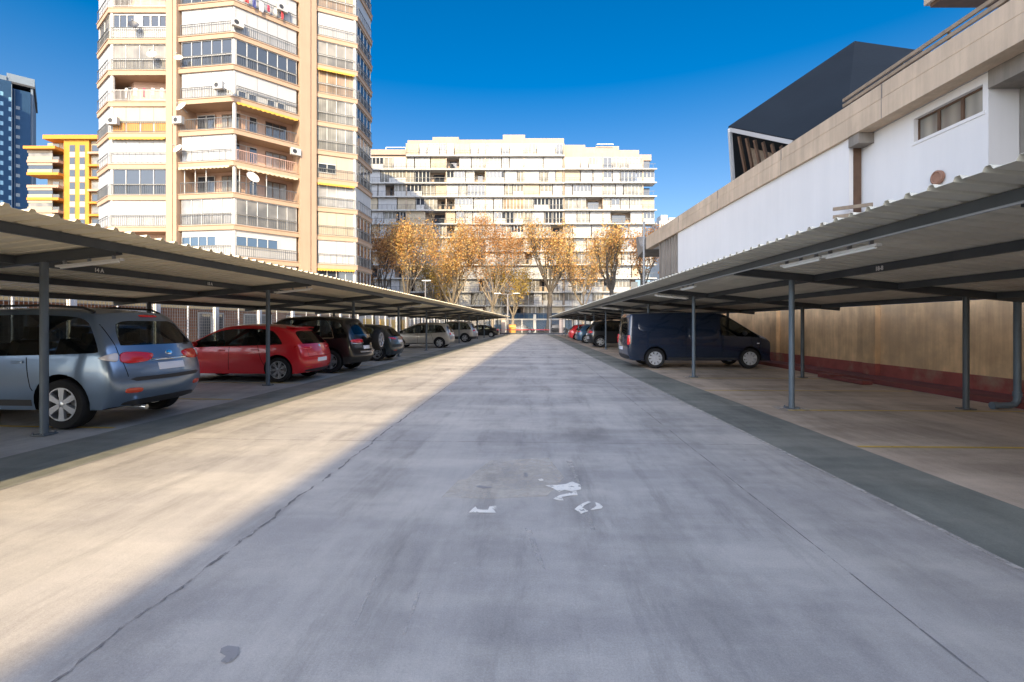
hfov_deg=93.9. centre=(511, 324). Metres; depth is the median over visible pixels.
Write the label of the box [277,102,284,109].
window
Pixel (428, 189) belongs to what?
window
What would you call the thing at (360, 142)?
window
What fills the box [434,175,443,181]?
balcony door
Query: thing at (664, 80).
sky
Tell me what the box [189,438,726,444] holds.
road joint
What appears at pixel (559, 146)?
window
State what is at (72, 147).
window
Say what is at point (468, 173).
window
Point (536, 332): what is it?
ground
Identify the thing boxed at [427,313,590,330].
shop window
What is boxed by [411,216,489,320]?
plane tree
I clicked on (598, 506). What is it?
road marking
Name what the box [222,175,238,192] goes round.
window
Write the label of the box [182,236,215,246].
window
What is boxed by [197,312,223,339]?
shop door
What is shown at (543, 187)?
window
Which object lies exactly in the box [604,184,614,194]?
window
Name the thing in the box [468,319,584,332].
end fence
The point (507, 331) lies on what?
street lamp
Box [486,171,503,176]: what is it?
window
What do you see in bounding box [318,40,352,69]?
window
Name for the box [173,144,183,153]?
satellite dish
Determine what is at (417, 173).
window
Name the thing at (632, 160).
window
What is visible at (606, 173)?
window
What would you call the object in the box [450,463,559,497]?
road marking
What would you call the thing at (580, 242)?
window
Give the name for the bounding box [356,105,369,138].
window
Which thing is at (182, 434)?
road joint
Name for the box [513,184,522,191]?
window
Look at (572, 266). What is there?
plane tree
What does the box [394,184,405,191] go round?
window
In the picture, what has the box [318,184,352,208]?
window
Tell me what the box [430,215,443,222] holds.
balcony door
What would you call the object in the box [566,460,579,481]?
road marking
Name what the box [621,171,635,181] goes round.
window
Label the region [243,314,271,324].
shop door
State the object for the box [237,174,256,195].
window
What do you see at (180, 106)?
satellite dish
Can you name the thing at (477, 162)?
window
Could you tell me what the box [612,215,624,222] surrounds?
balcony door
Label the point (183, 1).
window
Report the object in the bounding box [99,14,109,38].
window
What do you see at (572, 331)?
parked car
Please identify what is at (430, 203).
window
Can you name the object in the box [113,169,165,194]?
window
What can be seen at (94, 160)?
window
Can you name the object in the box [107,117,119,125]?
air conditioner
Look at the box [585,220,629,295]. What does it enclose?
plane tree
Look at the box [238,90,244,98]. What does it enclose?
window
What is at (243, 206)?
window
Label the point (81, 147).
window
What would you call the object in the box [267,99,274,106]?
window
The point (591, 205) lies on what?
balcony door
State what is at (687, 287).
batten light
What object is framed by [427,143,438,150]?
window
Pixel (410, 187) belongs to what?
window
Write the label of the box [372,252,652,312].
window
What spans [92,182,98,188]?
window
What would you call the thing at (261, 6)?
hanging laundry
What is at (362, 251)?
window
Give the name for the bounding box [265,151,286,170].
window
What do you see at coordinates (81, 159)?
window
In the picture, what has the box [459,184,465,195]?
window
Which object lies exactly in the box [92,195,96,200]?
window
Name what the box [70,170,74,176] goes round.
window
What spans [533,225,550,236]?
window
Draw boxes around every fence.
[0,296,463,341]
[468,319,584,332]
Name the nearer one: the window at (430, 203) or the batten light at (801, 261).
the batten light at (801, 261)
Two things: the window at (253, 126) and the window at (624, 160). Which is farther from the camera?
the window at (624, 160)
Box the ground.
[505,332,567,332]
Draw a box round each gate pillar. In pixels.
[501,318,505,333]
[559,318,561,332]
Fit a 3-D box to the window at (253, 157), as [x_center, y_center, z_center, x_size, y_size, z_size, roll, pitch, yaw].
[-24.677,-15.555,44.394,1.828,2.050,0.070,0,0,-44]
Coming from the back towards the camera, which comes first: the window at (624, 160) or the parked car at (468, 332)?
the window at (624, 160)
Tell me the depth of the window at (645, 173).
90.08 m
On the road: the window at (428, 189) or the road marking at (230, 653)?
the road marking at (230, 653)
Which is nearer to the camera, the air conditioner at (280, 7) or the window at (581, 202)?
the air conditioner at (280, 7)
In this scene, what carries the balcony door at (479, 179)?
in the apartment block at (583, 190)
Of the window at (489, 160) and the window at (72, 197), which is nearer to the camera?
the window at (489, 160)
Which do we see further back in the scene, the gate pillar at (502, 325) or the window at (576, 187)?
the window at (576, 187)
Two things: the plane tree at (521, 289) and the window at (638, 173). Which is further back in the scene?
the window at (638, 173)
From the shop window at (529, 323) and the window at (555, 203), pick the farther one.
the window at (555, 203)
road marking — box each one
[220,645,238,662]
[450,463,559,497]
[470,506,495,512]
[477,485,491,488]
[546,482,580,491]
[554,491,577,499]
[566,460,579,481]
[575,501,589,513]
[591,502,602,509]
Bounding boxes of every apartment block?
[23,135,98,223]
[371,135,656,331]
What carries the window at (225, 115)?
in the apartment tower at (298, 76)
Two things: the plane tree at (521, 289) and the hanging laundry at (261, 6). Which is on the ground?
the plane tree at (521, 289)
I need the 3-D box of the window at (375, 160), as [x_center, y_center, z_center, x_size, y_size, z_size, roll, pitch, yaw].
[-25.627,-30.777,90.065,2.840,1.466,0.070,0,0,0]
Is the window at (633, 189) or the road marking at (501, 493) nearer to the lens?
the road marking at (501, 493)
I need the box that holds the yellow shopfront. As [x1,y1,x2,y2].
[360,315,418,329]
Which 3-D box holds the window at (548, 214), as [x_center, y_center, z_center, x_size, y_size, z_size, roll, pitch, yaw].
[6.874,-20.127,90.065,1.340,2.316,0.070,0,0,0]
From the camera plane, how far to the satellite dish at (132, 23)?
42.75 m
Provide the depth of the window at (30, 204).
107.10 m
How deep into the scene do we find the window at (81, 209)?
107.94 m
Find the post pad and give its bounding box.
[775,406,807,410]
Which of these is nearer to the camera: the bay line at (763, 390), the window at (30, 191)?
the bay line at (763, 390)
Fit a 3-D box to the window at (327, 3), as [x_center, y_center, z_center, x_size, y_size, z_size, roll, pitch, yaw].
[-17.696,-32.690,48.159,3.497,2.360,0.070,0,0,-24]
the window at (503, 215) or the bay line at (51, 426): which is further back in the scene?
the window at (503, 215)
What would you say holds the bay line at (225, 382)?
on the parking floor at (19, 440)
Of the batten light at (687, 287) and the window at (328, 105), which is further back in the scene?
the window at (328, 105)
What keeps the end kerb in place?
on the ground
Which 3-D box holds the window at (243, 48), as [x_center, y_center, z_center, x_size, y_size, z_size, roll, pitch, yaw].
[-22.652,-24.200,44.297,5.200,2.360,0.070,0,0,-44]
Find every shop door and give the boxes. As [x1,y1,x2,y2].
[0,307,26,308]
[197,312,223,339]
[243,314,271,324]
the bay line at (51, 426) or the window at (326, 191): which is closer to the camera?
the bay line at (51, 426)
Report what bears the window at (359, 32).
in the apartment tower at (298, 76)
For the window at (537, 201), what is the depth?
90.08 m
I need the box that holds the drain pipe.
[988,302,1022,408]
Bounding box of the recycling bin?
[509,325,515,332]
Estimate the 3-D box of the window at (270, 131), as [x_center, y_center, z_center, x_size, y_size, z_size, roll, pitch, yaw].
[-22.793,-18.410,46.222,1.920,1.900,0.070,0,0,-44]
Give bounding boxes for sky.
[0,0,997,285]
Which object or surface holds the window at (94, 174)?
in the yellow apartment block at (65, 166)
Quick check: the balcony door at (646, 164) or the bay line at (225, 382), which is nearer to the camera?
the bay line at (225, 382)
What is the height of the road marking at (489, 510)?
0.001 m
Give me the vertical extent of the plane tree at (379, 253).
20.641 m
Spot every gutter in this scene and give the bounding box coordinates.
[0,334,510,488]
[547,334,1023,567]
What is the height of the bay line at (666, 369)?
0.001 m
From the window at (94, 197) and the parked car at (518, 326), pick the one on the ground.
the parked car at (518, 326)
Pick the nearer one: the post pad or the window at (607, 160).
the post pad
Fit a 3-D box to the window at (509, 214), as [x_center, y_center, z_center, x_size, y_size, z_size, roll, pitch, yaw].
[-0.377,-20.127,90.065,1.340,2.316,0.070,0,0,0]
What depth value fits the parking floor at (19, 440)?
8.48 m
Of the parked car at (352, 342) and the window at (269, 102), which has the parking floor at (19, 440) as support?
the parked car at (352, 342)
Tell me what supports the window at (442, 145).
in the apartment block at (583, 190)
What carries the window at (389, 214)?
in the apartment block at (583, 190)
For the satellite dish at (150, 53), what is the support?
attached to the apartment tower at (298, 76)
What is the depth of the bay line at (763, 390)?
10.88 m
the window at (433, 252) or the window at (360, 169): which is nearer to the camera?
the window at (360, 169)
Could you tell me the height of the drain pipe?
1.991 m
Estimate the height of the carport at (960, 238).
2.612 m
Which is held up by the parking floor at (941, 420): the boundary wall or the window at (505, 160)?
the boundary wall
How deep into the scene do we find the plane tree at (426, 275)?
82.76 m
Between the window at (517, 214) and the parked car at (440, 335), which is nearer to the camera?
the parked car at (440, 335)
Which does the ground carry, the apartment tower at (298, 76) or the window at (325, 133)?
the apartment tower at (298, 76)
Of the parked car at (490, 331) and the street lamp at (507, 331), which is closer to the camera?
the parked car at (490, 331)
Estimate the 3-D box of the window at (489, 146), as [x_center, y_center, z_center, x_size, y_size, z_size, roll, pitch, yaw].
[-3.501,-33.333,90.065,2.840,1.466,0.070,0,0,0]
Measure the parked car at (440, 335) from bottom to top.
1.622 m
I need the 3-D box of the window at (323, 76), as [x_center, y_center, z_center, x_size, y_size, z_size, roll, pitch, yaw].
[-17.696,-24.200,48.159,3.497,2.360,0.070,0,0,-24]
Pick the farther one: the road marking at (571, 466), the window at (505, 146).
the window at (505, 146)
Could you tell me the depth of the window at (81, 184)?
107.94 m
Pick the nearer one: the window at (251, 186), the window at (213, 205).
the window at (213, 205)
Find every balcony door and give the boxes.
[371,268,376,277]
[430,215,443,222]
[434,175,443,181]
[450,162,456,167]
[478,175,482,181]
[553,228,558,236]
[588,202,598,208]
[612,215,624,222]
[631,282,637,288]
[643,162,649,167]
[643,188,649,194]
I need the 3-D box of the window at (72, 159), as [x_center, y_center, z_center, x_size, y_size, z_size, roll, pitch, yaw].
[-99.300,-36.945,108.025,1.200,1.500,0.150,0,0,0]
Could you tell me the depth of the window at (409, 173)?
90.08 m
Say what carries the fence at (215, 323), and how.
on the ground
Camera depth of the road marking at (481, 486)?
4.41 m
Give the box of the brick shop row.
[0,296,356,340]
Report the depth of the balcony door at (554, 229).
91.43 m
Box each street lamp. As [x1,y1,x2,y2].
[422,280,430,322]
[494,293,519,332]
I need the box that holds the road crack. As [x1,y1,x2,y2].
[51,399,428,681]
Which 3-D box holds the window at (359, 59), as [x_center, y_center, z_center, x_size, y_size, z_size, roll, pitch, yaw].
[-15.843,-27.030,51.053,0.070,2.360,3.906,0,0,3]
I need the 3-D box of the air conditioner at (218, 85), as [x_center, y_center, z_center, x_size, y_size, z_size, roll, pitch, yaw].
[-25.833,-21.028,42.140,0.900,0.675,0.375,0,0,8]
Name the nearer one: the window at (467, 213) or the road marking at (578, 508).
the road marking at (578, 508)
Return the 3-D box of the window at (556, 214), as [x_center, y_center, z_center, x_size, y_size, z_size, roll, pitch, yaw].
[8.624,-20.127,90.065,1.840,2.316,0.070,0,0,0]
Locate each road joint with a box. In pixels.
[0,337,501,489]
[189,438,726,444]
[565,343,1023,570]
[574,355,976,672]
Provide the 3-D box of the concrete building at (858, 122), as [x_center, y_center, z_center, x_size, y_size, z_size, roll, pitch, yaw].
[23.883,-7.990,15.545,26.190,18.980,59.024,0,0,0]
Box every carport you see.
[0,203,509,435]
[550,153,1023,409]
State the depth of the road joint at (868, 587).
2.50 m
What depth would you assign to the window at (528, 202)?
90.08 m
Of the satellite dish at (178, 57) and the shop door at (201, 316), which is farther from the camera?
the satellite dish at (178, 57)
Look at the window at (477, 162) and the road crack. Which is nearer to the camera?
the road crack
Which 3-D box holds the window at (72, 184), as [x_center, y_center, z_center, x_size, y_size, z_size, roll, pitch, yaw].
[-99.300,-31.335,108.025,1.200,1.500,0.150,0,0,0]
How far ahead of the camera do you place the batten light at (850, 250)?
5.56 m
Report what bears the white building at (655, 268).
on the ground
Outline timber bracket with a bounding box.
[833,202,872,218]
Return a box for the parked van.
[618,312,770,367]
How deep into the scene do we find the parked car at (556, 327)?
79.65 m
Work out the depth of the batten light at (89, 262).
6.49 m
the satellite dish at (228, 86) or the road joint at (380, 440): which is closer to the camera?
the road joint at (380, 440)
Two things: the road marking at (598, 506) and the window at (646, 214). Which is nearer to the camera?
the road marking at (598, 506)
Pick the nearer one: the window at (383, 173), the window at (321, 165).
the window at (321, 165)
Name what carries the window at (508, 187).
in the apartment block at (583, 190)
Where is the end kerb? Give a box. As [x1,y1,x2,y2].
[500,333,567,333]
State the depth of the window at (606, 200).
90.08 m
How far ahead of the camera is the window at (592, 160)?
90.08 m
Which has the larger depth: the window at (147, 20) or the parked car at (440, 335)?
the window at (147, 20)
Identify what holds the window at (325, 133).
in the apartment tower at (298, 76)
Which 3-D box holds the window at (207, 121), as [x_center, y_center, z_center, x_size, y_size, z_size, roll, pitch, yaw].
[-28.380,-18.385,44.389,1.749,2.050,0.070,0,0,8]
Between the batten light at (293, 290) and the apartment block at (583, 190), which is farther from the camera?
the apartment block at (583, 190)
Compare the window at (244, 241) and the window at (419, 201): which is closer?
the window at (244, 241)
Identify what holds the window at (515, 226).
in the apartment block at (583, 190)
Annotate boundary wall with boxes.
[598,299,1023,408]
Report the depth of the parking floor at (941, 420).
7.67 m
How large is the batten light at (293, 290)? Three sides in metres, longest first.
0.950 x 0.105 x 0.064 m
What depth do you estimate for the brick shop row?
26.16 m
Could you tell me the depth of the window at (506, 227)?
90.08 m
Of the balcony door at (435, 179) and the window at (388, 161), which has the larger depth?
the balcony door at (435, 179)
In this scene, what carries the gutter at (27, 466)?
on the road
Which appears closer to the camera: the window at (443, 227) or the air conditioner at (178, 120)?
the air conditioner at (178, 120)
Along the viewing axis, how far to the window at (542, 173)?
90.08 m
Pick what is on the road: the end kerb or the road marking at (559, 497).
the road marking at (559, 497)
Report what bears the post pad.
on the parking floor at (941, 420)
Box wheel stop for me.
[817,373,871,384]
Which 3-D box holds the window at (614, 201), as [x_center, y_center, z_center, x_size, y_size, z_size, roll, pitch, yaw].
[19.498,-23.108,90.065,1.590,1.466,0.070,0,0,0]
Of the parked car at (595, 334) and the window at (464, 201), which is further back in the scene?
the window at (464, 201)
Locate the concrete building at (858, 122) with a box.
[636,0,1023,283]
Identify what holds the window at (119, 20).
in the apartment tower at (298, 76)
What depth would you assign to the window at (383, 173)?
90.08 m
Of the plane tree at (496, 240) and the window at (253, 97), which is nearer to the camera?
the window at (253, 97)
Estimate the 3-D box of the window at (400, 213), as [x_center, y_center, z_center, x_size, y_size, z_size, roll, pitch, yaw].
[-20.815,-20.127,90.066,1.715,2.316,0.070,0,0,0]
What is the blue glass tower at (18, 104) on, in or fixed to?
on the ground
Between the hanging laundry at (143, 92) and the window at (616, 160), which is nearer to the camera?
the hanging laundry at (143, 92)
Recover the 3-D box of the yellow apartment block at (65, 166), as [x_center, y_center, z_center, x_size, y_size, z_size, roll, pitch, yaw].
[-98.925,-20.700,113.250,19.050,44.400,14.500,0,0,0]
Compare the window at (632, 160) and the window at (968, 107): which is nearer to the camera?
the window at (968, 107)
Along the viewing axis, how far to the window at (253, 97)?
43.47 m
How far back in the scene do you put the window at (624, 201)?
90.08 m
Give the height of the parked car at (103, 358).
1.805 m
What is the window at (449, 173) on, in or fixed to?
in the apartment block at (583, 190)
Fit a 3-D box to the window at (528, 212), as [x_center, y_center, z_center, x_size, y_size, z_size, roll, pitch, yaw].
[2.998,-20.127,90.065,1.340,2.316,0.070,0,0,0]
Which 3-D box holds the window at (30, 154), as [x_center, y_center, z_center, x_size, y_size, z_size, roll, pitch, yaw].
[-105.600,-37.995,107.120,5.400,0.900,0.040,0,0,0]
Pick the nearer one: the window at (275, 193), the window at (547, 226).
the window at (275, 193)
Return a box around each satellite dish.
[128,19,138,30]
[146,49,156,60]
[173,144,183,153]
[174,52,182,64]
[176,102,187,112]
[224,82,233,92]
[247,172,258,182]
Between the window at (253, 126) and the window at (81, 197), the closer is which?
the window at (253, 126)
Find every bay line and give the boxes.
[0,425,114,427]
[204,382,246,382]
[649,369,683,369]
[665,363,720,363]
[719,390,811,390]
[802,410,1023,411]
[858,446,1023,447]
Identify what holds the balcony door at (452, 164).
in the apartment block at (583, 190)
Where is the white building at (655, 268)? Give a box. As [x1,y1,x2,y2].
[650,215,673,281]
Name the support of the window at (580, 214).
in the apartment block at (583, 190)
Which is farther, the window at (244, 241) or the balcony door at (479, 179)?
the balcony door at (479, 179)
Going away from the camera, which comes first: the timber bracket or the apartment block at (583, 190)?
the timber bracket
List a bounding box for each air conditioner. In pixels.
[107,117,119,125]
[172,116,183,124]
[213,81,224,90]
[231,16,243,29]
[276,2,287,13]
[290,147,300,156]
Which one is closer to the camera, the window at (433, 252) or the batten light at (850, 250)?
the batten light at (850, 250)
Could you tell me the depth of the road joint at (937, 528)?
3.80 m
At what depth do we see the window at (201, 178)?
44.39 m
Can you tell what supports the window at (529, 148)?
in the apartment block at (583, 190)
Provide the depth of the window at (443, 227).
90.08 m
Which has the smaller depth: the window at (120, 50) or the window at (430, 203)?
the window at (120, 50)
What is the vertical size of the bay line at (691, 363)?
0.001 m
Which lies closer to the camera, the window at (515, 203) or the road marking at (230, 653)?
the road marking at (230, 653)
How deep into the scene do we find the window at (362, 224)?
50.76 m
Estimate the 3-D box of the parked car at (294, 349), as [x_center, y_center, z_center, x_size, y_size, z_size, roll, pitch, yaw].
[-7.330,0.743,13.284,4.307,1.514,2.103,0,0,4]
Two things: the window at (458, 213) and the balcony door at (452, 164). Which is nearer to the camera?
the window at (458, 213)
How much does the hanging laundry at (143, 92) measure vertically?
0.995 m
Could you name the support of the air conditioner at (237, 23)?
attached to the apartment tower at (298, 76)
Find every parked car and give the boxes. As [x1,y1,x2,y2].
[0,304,199,428]
[191,324,330,381]
[274,316,384,372]
[363,324,403,360]
[400,323,454,347]
[446,321,477,341]
[475,325,499,336]
[515,324,534,332]
[544,324,567,332]
[568,324,588,339]
[575,324,590,342]
[586,320,619,346]
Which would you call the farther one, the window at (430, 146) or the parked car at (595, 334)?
the window at (430, 146)
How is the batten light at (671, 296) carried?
attached to the carport at (960, 238)
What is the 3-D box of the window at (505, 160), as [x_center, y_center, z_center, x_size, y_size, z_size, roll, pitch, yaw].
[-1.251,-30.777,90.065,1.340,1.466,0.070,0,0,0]
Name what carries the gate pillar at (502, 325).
on the ground
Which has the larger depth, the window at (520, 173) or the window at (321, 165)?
the window at (520, 173)
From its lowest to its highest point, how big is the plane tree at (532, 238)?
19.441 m
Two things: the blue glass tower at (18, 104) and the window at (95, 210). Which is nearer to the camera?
the window at (95, 210)
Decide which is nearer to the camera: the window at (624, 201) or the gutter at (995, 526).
the gutter at (995, 526)
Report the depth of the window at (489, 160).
90.08 m
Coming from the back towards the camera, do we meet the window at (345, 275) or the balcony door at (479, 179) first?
the balcony door at (479, 179)
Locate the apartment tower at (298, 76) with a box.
[96,0,372,318]
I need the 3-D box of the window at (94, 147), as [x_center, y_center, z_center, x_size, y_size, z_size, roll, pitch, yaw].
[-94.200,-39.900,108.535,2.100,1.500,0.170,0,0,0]
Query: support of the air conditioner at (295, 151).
attached to the apartment tower at (298, 76)
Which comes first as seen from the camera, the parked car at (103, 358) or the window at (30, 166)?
the parked car at (103, 358)
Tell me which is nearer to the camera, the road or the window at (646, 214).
the road
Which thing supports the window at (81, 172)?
in the yellow apartment block at (65, 166)
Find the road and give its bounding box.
[0,334,1023,681]
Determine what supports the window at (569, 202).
in the apartment block at (583, 190)
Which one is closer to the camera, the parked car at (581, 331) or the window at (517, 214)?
the parked car at (581, 331)
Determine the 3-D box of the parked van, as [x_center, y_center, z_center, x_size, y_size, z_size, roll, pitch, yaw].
[6.496,0.530,17.261,5.128,1.940,2.270,0,0,2]
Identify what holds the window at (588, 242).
in the apartment block at (583, 190)
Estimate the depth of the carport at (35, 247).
9.04 m
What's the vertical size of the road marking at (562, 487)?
0.001 m
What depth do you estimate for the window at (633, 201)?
90.08 m
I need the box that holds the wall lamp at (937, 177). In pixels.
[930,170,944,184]
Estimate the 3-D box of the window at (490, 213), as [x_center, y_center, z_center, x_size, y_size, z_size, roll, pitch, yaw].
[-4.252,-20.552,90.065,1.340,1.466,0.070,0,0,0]
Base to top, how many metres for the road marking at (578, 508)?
0.001 m
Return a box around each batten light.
[55,255,123,268]
[274,286,311,293]
[654,293,688,298]
[680,284,695,290]
[780,254,823,267]
[822,240,881,258]
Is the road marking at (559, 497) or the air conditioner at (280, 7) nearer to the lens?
the road marking at (559, 497)
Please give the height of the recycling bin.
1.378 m
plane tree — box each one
[371,207,402,288]
[379,208,440,293]
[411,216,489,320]
[415,253,463,322]
[452,193,537,326]
[487,256,534,324]
[513,208,580,332]
[551,234,606,323]
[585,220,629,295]
[621,220,665,284]
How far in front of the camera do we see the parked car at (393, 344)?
19.87 m
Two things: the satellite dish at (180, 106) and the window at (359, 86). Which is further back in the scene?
the window at (359, 86)
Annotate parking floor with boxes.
[0,334,502,457]
[554,334,1023,508]
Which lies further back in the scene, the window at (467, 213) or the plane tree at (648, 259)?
the window at (467, 213)
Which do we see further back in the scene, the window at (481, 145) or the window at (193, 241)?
the window at (481, 145)
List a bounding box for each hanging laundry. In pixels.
[125,88,163,98]
[245,0,283,19]
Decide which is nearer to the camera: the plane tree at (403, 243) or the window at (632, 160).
the plane tree at (403, 243)
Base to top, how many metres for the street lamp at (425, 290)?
7.047 m
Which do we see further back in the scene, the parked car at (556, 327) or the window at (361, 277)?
the parked car at (556, 327)
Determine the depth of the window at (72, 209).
107.94 m
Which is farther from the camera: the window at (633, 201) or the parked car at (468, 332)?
the window at (633, 201)
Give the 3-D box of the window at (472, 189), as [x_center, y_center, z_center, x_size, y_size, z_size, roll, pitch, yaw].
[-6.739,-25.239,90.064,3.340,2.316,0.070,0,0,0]
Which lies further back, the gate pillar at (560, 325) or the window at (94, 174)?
the window at (94, 174)
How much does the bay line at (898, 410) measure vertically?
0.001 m
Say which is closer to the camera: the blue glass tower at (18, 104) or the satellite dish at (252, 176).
the satellite dish at (252, 176)
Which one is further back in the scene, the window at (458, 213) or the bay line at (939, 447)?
the window at (458, 213)
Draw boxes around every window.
[29,153,52,156]
[29,165,52,168]
[29,190,52,193]
[29,203,52,206]
[70,145,74,151]
[70,157,74,163]
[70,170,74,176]
[70,182,74,188]
[70,195,74,200]
[70,207,74,213]
[79,145,84,151]
[79,157,84,163]
[79,170,84,176]
[79,182,84,188]
[79,195,84,200]
[79,207,84,213]
[92,145,98,151]
[92,158,98,163]
[92,170,96,176]
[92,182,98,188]
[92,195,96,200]
[92,207,98,213]
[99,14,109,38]
[113,44,165,69]
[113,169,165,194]
[114,15,134,26]
[142,15,165,26]
[182,0,218,3]
[182,38,231,66]
[182,198,231,224]
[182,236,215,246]
[198,115,214,129]
[198,176,214,192]
[222,113,239,128]
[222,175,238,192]
[236,39,296,84]
[236,198,296,231]
[236,236,277,249]
[237,113,256,132]
[237,144,256,164]
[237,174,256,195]
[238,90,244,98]
[250,94,255,101]
[265,121,286,140]
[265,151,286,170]
[265,181,286,200]
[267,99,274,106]
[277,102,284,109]
[318,0,352,14]
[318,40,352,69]
[318,70,352,97]
[318,97,352,125]
[318,126,352,153]
[318,163,335,174]
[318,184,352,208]
[318,268,352,281]
[356,22,369,60]
[356,50,369,86]
[356,77,369,112]
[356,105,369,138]
[356,132,369,164]
[356,160,369,190]
[356,215,369,242]
[356,243,369,268]
[356,270,369,284]
[371,157,383,164]
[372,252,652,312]
[381,171,387,181]
[384,157,392,167]
[384,211,395,217]
[389,171,405,176]
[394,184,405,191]
[397,211,405,222]
[407,171,413,181]
[407,184,421,191]
[415,171,429,181]
[416,198,424,205]
[423,184,434,195]
[423,225,445,236]
[425,198,436,208]
[426,252,443,263]
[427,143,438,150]
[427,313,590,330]
[440,143,445,150]
[447,171,464,176]
[455,198,472,205]
[456,211,463,217]
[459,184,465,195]
[465,211,471,217]
[466,171,473,176]
[467,184,484,195]
[472,157,484,167]
[479,143,484,150]
[486,143,500,150]
[486,157,500,164]
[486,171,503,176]
[486,211,492,217]
[494,211,505,217]
[502,143,508,154]
[502,157,508,164]
[503,198,522,208]
[503,225,509,236]
[505,184,511,195]
[506,211,513,222]
[511,225,522,232]
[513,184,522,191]
[514,211,522,217]
[518,171,522,181]
[524,143,535,154]
[524,198,532,208]
[524,211,530,222]
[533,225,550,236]
[534,198,548,205]
[540,171,546,181]
[540,184,551,191]
[545,211,551,222]
[550,198,562,208]
[553,211,562,222]
[556,143,562,154]
[565,198,576,208]
[573,184,590,191]
[574,239,585,245]
[577,198,585,208]
[577,211,588,222]
[587,239,601,249]
[589,157,601,164]
[604,157,611,167]
[604,171,611,176]
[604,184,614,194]
[604,198,609,205]
[611,198,619,205]
[613,157,619,167]
[621,157,627,167]
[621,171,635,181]
[621,198,628,205]
[624,184,641,194]
[629,157,641,164]
[630,198,641,205]
[636,171,641,176]
[643,171,653,176]
[643,211,653,217]
[911,87,984,145]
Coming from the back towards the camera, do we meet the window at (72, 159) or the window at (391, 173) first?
the window at (72, 159)
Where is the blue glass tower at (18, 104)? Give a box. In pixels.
[0,73,37,209]

